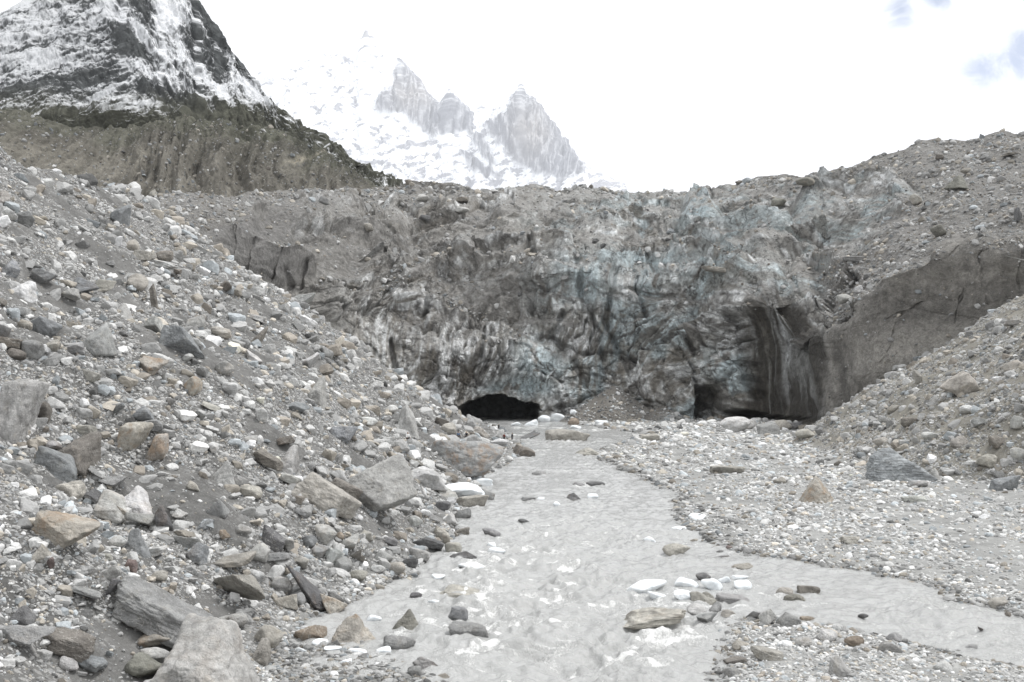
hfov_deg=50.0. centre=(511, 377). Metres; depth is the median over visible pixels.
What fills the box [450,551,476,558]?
boulder
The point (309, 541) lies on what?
boulder
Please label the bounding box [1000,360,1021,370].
boulder
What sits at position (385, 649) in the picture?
ice chunk
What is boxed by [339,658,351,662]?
ice chunk
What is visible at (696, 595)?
boulder
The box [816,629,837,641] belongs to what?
boulder
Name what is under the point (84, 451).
boulder
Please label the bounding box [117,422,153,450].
boulder
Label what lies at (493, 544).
ice chunk
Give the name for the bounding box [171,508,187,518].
boulder
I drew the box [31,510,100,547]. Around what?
boulder
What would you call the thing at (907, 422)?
boulder
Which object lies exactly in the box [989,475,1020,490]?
boulder
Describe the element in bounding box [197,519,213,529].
boulder
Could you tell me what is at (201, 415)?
boulder
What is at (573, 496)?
boulder
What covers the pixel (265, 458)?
boulder
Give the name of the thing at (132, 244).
boulder
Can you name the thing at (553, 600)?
river
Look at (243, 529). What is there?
boulder
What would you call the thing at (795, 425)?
boulder
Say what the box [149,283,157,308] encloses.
boulder
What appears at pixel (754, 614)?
boulder
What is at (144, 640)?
boulder
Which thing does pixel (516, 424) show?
ice chunk
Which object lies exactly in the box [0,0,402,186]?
dark mountain
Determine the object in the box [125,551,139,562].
boulder
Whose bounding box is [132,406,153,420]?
boulder
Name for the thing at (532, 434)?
boulder
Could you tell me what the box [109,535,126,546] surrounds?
boulder
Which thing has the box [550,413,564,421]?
ice chunk
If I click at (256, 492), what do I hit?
boulder
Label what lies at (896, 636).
boulder
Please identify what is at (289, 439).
boulder
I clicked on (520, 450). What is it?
boulder
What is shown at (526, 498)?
boulder
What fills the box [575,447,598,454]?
boulder
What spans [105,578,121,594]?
boulder
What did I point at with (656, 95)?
sky
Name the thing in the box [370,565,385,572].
boulder
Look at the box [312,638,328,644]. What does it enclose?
ice chunk
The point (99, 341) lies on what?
boulder
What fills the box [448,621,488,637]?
boulder
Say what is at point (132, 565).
boulder
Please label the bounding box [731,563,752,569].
boulder
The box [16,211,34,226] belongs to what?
boulder
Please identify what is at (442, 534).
boulder
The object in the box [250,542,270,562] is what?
boulder
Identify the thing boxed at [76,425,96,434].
boulder
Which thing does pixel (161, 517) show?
boulder
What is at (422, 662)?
boulder
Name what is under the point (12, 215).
boulder
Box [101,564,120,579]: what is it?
boulder
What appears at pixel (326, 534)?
boulder
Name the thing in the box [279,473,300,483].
boulder
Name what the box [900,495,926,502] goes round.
boulder
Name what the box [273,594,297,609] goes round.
boulder
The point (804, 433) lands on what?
boulder
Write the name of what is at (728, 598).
boulder
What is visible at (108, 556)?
boulder
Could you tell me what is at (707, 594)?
boulder
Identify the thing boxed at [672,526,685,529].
ice chunk
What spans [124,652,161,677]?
boulder
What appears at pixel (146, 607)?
boulder
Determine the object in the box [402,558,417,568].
boulder
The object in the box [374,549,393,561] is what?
boulder
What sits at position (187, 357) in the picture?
boulder
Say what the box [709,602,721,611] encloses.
boulder
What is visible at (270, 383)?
boulder
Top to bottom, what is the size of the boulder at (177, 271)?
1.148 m
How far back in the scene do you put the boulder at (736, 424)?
288.57 m
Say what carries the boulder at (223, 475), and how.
on the valley ground
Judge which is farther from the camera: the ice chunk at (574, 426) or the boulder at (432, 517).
the ice chunk at (574, 426)
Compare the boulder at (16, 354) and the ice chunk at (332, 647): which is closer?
the ice chunk at (332, 647)
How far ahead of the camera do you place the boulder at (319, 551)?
78.44 m
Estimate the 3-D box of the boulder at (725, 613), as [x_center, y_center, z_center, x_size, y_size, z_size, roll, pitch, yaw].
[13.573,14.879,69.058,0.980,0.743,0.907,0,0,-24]
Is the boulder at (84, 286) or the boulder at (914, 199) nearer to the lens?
the boulder at (84, 286)
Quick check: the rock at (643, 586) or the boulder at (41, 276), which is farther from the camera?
the boulder at (41, 276)
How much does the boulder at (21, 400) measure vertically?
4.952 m
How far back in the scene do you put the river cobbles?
109.23 m
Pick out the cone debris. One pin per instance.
(598, 411)
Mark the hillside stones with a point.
(168, 159)
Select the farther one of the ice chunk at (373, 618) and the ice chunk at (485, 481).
the ice chunk at (485, 481)
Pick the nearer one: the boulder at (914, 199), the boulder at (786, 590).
the boulder at (786, 590)
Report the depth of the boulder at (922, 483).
141.80 m
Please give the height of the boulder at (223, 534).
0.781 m
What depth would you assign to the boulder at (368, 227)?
432.54 m
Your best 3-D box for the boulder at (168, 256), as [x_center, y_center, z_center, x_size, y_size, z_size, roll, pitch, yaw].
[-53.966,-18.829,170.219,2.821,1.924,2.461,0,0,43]
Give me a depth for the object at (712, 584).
77.92 m
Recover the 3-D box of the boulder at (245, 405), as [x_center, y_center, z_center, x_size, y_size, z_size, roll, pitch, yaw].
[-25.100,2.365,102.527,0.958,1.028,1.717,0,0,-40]
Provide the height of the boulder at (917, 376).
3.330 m
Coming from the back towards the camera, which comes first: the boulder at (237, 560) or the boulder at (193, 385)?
the boulder at (193, 385)
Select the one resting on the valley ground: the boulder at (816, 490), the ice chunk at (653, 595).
the boulder at (816, 490)
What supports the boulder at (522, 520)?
on the river
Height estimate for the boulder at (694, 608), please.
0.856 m
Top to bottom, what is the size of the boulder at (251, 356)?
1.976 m
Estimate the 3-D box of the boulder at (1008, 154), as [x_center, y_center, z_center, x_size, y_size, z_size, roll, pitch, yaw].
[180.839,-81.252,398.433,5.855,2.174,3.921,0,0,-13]
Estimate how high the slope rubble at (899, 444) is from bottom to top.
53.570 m
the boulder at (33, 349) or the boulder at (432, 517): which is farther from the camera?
the boulder at (432, 517)
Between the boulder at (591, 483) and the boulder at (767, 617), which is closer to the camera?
the boulder at (767, 617)
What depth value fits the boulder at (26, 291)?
94.34 m
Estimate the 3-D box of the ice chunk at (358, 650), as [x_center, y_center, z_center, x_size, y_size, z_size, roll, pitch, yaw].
[-8.322,14.937,59.765,1.085,0.414,0.756,0,0,33]
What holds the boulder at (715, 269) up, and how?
on the glacier rubble at (985, 156)
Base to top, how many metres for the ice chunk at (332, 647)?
0.342 m
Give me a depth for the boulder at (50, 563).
51.89 m
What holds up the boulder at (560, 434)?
in the river
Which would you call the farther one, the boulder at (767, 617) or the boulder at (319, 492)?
the boulder at (319, 492)
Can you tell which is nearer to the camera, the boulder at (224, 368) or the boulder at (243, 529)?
the boulder at (243, 529)
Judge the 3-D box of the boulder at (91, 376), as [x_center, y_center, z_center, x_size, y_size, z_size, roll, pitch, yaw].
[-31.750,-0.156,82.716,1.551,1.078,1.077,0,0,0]
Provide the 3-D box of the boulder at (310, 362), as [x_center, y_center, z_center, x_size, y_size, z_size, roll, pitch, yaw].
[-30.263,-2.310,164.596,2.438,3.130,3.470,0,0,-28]
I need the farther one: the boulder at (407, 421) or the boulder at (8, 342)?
the boulder at (407, 421)
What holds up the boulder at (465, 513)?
on the valley ground
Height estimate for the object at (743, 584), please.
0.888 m
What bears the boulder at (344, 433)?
on the valley ground
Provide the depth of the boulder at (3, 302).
86.51 m
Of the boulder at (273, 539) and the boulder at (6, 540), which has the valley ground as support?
the boulder at (273, 539)
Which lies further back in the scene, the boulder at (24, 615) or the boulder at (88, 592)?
the boulder at (88, 592)
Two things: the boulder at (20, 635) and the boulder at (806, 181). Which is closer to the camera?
the boulder at (20, 635)
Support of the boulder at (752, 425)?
on the valley ground
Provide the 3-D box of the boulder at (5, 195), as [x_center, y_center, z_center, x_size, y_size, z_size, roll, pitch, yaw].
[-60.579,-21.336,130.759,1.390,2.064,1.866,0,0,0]
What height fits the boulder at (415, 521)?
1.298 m
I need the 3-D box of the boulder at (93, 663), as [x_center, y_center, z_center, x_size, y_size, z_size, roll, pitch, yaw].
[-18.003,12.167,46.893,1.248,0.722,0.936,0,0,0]
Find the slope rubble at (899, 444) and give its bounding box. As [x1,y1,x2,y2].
[784,294,1023,483]
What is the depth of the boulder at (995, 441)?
149.73 m
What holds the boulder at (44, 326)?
on the valley ground
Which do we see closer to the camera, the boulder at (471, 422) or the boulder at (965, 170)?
the boulder at (471, 422)
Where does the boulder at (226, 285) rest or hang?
on the valley ground
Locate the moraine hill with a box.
[0,108,389,196]
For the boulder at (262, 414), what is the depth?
94.93 m
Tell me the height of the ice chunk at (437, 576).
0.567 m
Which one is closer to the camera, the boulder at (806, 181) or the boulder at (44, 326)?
the boulder at (44, 326)
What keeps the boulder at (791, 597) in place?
on the river
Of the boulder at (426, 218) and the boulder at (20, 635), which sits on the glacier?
the boulder at (426, 218)
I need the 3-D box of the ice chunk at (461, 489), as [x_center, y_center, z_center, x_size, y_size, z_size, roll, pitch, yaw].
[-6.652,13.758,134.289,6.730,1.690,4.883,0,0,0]
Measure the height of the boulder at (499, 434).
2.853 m
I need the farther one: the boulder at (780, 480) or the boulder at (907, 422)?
the boulder at (907, 422)
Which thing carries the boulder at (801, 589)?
on the river
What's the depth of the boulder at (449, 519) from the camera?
107.83 m
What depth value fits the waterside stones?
72.76 m
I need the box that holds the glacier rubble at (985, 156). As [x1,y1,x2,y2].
[152,128,1023,400]
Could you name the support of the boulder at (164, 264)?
on the valley ground
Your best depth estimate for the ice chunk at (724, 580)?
79.93 m
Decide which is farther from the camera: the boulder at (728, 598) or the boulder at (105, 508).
the boulder at (728, 598)
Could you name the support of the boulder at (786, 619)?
on the valley ground
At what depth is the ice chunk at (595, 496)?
136.44 m
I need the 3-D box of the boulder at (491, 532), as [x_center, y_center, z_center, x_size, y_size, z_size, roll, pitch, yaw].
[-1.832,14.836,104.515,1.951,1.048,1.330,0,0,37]
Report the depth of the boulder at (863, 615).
68.80 m
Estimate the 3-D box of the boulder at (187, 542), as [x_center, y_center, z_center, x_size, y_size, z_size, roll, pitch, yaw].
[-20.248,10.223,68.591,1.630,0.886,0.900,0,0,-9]
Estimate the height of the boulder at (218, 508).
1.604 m
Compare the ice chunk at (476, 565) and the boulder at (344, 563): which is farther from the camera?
the ice chunk at (476, 565)
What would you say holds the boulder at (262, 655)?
on the valley ground
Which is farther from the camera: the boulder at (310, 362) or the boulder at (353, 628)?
the boulder at (310, 362)
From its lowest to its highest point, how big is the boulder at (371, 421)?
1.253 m
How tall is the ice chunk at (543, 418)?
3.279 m
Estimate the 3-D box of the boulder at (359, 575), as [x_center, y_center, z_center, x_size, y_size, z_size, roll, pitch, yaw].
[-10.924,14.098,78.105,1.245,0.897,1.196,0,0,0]
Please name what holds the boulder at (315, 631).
in the river
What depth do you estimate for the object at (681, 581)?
78.37 m
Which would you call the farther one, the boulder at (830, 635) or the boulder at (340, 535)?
the boulder at (340, 535)
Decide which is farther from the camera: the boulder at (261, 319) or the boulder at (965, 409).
the boulder at (261, 319)
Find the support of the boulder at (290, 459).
on the valley ground
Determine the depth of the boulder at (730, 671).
54.70 m
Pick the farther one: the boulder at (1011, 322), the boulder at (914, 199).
the boulder at (914, 199)
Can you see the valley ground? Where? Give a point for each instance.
(194, 508)
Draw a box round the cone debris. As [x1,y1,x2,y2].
[565,386,672,421]
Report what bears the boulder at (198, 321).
on the valley ground
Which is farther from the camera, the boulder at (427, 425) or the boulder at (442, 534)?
the boulder at (427, 425)
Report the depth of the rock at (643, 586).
77.35 m
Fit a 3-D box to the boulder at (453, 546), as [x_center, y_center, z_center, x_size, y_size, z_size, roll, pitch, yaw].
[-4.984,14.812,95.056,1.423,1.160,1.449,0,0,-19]
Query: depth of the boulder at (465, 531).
105.36 m
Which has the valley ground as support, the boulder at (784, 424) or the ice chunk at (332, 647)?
the boulder at (784, 424)
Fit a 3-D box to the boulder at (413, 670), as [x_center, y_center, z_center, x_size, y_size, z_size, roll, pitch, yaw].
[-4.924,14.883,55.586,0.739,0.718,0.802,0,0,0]
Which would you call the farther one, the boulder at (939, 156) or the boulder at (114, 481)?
the boulder at (939, 156)
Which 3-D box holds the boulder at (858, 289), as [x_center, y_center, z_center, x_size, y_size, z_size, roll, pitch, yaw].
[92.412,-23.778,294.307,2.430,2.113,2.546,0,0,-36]
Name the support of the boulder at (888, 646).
on the valley ground
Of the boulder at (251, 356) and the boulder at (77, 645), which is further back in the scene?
the boulder at (251, 356)
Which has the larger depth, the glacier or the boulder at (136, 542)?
the glacier
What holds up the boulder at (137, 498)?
on the valley ground
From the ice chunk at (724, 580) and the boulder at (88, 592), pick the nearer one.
the boulder at (88, 592)
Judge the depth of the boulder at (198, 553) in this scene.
67.30 m
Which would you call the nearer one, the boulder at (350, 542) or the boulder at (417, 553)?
the boulder at (350, 542)
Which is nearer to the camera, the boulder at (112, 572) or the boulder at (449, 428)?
the boulder at (112, 572)
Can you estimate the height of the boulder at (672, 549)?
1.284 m
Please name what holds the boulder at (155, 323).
on the valley ground
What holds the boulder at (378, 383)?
on the valley ground
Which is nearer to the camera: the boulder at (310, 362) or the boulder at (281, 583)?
the boulder at (281, 583)
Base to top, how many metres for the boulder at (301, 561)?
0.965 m
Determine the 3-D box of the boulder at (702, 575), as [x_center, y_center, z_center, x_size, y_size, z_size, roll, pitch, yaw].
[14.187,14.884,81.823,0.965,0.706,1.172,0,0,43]
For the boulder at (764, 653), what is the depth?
56.91 m
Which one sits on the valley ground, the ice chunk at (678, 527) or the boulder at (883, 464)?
the boulder at (883, 464)
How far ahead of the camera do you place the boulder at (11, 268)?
97.57 m
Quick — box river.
[265,416,1023,681]
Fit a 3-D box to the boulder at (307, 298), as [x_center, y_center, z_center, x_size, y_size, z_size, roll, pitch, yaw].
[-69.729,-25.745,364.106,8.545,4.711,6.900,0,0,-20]
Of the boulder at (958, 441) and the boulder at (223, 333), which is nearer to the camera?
the boulder at (223, 333)
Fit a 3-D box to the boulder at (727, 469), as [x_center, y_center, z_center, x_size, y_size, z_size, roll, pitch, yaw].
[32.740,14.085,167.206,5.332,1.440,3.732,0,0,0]
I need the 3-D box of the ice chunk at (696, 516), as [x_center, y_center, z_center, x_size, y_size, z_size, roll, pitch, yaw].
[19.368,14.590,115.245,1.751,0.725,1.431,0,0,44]
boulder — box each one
[0,190,10,204]
[0,297,6,306]
[0,324,11,336]
[0,336,22,349]
[0,378,49,443]
[0,625,55,645]
[1,207,17,220]
[2,260,19,277]
[3,537,10,543]
[7,348,26,359]
[10,605,36,625]
[12,280,37,302]
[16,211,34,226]
[17,319,32,329]
[21,340,44,359]
[30,268,57,283]
[30,316,62,336]
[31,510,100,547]
[32,544,50,562]
[34,446,76,482]
[38,402,52,422]
[44,440,61,448]
[45,627,95,662]
[46,339,60,351]
[47,557,54,568]
[55,480,86,500]
[59,432,101,475]
[59,656,78,670]
[61,288,80,300]
[65,342,84,353]
[70,585,100,598]
[73,277,98,292]
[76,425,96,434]
[78,655,107,672]
[82,369,100,382]
[83,323,117,356]
[83,488,101,503]
[93,489,128,522]
[95,279,115,291]
[98,476,127,486]
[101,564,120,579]
[103,553,112,560]
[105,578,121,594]
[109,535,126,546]
[110,205,131,225]
[112,576,213,648]
[113,403,125,412]
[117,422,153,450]
[118,303,132,318]
[124,485,152,513]
[124,512,154,525]
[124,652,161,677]
[125,528,151,558]
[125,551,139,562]
[125,559,137,572]
[126,239,139,250]
[127,273,147,290]
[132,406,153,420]
[133,250,156,260]
[137,634,169,646]
[138,356,168,374]
[139,647,169,662]
[143,419,163,431]
[144,316,162,332]
[145,433,169,460]
[149,189,157,195]
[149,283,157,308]
[149,545,166,556]
[150,259,177,268]
[150,613,259,681]
[152,570,167,580]
[154,505,173,530]
[156,250,173,261]
[159,325,204,358]
[167,397,175,404]
[170,442,180,448]
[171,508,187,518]
[173,536,200,548]
[174,269,181,273]
[182,353,193,361]
[184,376,202,395]
[186,314,205,328]
[186,481,198,490]
[186,542,208,564]
[195,411,205,419]
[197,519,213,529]
[201,401,220,410]
[206,498,229,517]
[208,443,217,452]
[209,326,231,338]
[212,460,234,485]
[213,551,256,567]
[213,574,265,600]
[214,361,233,375]
[219,529,230,539]
[219,613,248,627]
[220,280,231,291]
[222,382,238,394]
[236,524,251,534]
[239,400,250,408]
[240,485,262,498]
[243,435,257,442]
[247,313,266,324]
[247,349,262,363]
[249,569,264,582]
[250,326,267,341]
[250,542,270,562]
[252,637,271,665]
[253,448,283,470]
[254,624,282,647]
[256,408,267,422]
[262,524,285,551]
[265,379,275,387]
[267,552,289,561]
[271,576,292,593]
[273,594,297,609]
[276,435,294,444]
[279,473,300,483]
[281,445,299,474]
[281,535,294,551]
[285,564,324,610]
[288,402,309,411]
[291,472,361,518]
[293,625,326,639]
[294,293,315,302]
[294,507,306,515]
[294,555,308,568]
[297,592,305,605]
[302,352,319,367]
[302,535,317,547]
[307,376,326,409]
[311,544,329,557]
[315,524,336,544]
[320,593,347,613]
[324,548,344,564]
[330,426,357,442]
[331,477,362,499]
[331,614,375,643]
[335,532,343,539]
[335,556,352,571]
[341,533,358,548]
[348,454,416,511]
[350,549,367,561]
[350,570,367,580]
[360,530,374,540]
[361,417,377,425]
[364,223,373,231]
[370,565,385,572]
[372,380,383,387]
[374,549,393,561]
[382,536,397,545]
[383,635,415,649]
[386,405,397,412]
[390,562,405,574]
[392,609,417,629]
[397,404,418,439]
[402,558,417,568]
[406,455,422,465]
[407,666,421,675]
[409,515,422,526]
[409,547,430,561]
[410,592,421,597]
[411,466,447,490]
[412,537,443,550]
[412,656,437,668]
[416,194,428,200]
[419,215,430,221]
[420,486,428,499]
[421,422,432,428]
[426,509,439,522]
[429,440,504,476]
[434,501,450,509]
[434,525,449,543]
[435,417,448,425]
[438,487,457,499]
[440,422,456,434]
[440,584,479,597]
[443,512,458,525]
[445,542,461,551]
[448,606,467,620]
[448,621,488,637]
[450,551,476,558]
[454,507,470,518]
[455,207,468,212]
[455,527,469,534]
[456,197,468,201]
[457,495,488,506]
[466,417,476,427]
[473,426,489,438]
[480,487,494,499]
[482,528,500,536]
[490,438,508,445]
[493,431,503,438]
[513,444,534,456]
[518,519,528,522]
[520,430,539,438]
[521,496,535,500]
[532,471,545,474]
[545,429,589,440]
[566,493,579,500]
[568,418,578,424]
[573,482,584,485]
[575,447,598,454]
[586,481,604,485]
[623,607,686,629]
[639,433,659,440]
[662,543,689,555]
[686,603,705,614]
[689,591,716,604]
[696,572,710,579]
[696,612,716,622]
[701,266,725,272]
[702,592,714,598]
[709,465,745,472]
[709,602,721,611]
[715,593,749,603]
[720,416,750,431]
[721,609,735,617]
[722,667,739,676]
[723,656,746,664]
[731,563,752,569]
[732,640,747,649]
[742,546,750,551]
[746,611,760,618]
[747,419,756,428]
[750,646,783,660]
[756,421,780,433]
[758,609,776,624]
[771,198,785,206]
[773,477,785,483]
[774,420,791,429]
[776,587,792,593]
[776,612,800,626]
[783,594,804,600]
[789,421,802,429]
[795,177,814,185]
[795,429,814,438]
[795,636,812,646]
[797,585,820,593]
[799,476,833,502]
[799,616,814,620]
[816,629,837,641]
[829,655,850,676]
[832,623,842,630]
[836,294,852,303]
[838,536,859,543]
[842,256,865,261]
[844,636,863,646]
[852,285,862,292]
[858,613,868,618]
[865,448,937,481]
[872,437,887,445]
[878,641,904,652]
[885,632,901,641]
[887,405,898,413]
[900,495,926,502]
[901,417,917,427]
[907,480,928,486]
[909,194,922,204]
[912,370,921,383]
[921,432,937,439]
[930,224,946,236]
[931,468,940,479]
[933,660,952,671]
[935,154,944,159]
[939,371,978,394]
[944,175,967,190]
[949,435,967,447]
[959,405,971,412]
[960,168,971,173]
[965,644,977,648]
[971,417,987,426]
[975,454,996,467]
[988,435,1004,448]
[988,597,1007,608]
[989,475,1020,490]
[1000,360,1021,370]
[1002,152,1018,156]
[1003,319,1019,325]
[1010,415,1023,428]
[1010,448,1023,459]
[1014,207,1021,222]
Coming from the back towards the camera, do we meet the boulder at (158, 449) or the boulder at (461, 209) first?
the boulder at (461, 209)
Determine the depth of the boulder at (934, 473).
149.16 m
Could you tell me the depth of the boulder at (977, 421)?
156.96 m
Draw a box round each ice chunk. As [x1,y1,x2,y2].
[295,647,305,651]
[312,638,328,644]
[324,646,341,649]
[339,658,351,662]
[348,648,366,652]
[366,615,381,620]
[376,646,391,651]
[431,574,445,578]
[445,482,484,496]
[458,562,483,568]
[476,478,492,485]
[487,542,495,546]
[488,547,504,553]
[511,422,520,425]
[524,419,537,425]
[538,415,549,421]
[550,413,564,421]
[570,425,581,428]
[587,493,598,498]
[595,420,607,424]
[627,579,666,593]
[643,536,655,541]
[647,591,665,598]
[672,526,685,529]
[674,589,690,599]
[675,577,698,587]
[688,513,705,519]
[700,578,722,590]
[718,577,730,582]
[731,575,748,579]
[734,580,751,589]
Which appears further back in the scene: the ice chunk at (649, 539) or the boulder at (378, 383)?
the boulder at (378, 383)
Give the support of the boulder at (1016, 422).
on the valley ground
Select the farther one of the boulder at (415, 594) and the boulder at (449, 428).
the boulder at (449, 428)
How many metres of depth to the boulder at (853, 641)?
59.88 m
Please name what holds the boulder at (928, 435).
on the valley ground
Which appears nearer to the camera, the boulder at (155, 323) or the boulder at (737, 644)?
the boulder at (737, 644)
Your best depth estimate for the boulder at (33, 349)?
81.27 m
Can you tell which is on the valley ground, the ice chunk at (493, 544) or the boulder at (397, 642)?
the boulder at (397, 642)
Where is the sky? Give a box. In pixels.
[0,0,1023,192]
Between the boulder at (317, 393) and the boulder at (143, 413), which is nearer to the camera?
the boulder at (143, 413)
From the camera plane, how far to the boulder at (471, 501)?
126.65 m
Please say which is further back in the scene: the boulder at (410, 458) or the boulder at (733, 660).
the boulder at (410, 458)
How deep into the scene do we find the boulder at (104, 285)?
113.21 m
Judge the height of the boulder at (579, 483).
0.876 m
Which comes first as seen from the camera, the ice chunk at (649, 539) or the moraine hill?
the ice chunk at (649, 539)
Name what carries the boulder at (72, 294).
on the valley ground
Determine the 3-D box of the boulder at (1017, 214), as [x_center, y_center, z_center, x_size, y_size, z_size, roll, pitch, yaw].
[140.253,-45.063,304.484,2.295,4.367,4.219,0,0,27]
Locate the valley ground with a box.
[0,150,1023,681]
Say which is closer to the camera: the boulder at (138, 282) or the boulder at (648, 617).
the boulder at (648, 617)
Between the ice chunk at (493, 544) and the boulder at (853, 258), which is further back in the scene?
the boulder at (853, 258)
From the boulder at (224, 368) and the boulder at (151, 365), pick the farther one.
the boulder at (224, 368)
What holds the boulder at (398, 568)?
on the valley ground
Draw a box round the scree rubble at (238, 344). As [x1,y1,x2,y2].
[0,146,520,681]
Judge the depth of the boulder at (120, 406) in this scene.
81.39 m
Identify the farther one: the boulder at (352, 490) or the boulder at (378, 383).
the boulder at (378, 383)
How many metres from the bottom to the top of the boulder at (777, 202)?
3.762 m
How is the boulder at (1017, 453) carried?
on the valley ground
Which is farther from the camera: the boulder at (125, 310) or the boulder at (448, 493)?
the boulder at (448, 493)
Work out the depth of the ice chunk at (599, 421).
340.25 m
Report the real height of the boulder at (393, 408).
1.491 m
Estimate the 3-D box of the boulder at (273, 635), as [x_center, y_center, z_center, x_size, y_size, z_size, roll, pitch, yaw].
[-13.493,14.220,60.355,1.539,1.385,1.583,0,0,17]
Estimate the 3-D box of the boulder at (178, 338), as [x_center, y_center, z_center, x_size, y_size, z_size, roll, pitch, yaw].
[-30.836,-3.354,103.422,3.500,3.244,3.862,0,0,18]
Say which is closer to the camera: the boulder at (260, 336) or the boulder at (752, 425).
the boulder at (260, 336)
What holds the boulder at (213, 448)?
on the valley ground
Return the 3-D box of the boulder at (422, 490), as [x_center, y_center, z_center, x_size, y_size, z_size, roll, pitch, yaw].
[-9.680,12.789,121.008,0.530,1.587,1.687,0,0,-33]
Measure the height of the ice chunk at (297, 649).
0.378 m
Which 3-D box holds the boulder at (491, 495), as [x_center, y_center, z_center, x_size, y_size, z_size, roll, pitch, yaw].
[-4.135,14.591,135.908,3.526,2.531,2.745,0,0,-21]
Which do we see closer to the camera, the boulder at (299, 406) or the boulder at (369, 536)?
the boulder at (369, 536)
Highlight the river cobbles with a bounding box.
[254,388,1023,681]
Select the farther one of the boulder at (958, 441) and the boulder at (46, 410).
the boulder at (958, 441)
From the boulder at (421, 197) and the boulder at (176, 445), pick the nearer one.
the boulder at (176, 445)
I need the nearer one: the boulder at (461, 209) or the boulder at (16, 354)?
the boulder at (16, 354)
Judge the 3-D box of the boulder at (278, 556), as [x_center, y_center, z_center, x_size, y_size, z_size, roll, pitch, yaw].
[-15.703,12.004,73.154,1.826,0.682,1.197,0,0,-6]
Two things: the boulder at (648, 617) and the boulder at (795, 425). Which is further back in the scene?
the boulder at (795, 425)
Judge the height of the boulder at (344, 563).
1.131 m
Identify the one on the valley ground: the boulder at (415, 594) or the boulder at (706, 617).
the boulder at (706, 617)
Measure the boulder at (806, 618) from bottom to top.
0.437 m
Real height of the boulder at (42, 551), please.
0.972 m
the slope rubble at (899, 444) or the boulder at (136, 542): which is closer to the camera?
the boulder at (136, 542)
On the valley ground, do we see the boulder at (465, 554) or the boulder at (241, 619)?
the boulder at (241, 619)
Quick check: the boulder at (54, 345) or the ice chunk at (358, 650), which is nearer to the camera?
the ice chunk at (358, 650)
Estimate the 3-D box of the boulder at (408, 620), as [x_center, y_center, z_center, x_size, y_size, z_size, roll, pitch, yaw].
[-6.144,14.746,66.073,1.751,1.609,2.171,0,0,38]
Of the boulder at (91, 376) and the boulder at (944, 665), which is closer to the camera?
the boulder at (944, 665)
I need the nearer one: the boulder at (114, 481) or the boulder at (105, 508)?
the boulder at (105, 508)
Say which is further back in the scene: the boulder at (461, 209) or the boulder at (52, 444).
the boulder at (461, 209)
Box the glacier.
[151,131,1023,424]
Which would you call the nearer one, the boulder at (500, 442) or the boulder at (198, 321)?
the boulder at (198, 321)
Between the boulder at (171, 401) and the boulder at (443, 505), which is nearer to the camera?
the boulder at (171, 401)
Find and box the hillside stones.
[0,109,387,196]
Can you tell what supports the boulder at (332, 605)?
on the valley ground
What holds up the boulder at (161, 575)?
on the valley ground
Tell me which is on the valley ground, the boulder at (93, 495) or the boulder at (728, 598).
the boulder at (93, 495)
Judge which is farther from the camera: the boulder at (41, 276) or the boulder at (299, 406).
the boulder at (299, 406)
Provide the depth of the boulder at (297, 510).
82.04 m
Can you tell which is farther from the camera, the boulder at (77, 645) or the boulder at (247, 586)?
the boulder at (247, 586)
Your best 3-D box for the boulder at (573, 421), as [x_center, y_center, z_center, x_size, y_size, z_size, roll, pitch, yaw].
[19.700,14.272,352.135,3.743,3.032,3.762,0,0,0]
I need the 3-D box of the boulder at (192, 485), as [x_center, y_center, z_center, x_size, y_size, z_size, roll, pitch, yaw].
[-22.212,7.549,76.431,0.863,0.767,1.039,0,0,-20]
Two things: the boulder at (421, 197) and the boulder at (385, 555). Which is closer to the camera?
the boulder at (385, 555)
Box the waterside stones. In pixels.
[249,425,1023,681]
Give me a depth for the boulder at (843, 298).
319.35 m
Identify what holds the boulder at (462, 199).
on the glacier
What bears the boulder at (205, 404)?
on the valley ground
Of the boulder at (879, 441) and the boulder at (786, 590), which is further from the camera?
the boulder at (879, 441)
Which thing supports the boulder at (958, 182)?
on the glacier rubble at (985, 156)
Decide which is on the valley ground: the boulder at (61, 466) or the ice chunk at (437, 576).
the boulder at (61, 466)
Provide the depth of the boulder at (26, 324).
85.20 m
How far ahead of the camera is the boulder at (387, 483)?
94.94 m
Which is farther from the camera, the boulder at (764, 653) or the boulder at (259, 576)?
the boulder at (259, 576)
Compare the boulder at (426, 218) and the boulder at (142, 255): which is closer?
the boulder at (142, 255)
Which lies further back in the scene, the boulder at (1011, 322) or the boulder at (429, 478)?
the boulder at (1011, 322)
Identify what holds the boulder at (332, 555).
on the valley ground
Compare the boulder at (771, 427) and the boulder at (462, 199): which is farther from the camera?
the boulder at (462, 199)
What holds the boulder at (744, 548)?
in the river
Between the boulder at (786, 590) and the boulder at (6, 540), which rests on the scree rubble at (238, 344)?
the boulder at (6, 540)
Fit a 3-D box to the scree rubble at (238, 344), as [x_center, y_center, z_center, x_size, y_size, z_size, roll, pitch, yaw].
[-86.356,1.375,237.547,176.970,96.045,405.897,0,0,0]
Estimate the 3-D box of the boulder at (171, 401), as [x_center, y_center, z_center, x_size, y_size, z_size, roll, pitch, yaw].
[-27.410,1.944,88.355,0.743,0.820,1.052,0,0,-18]

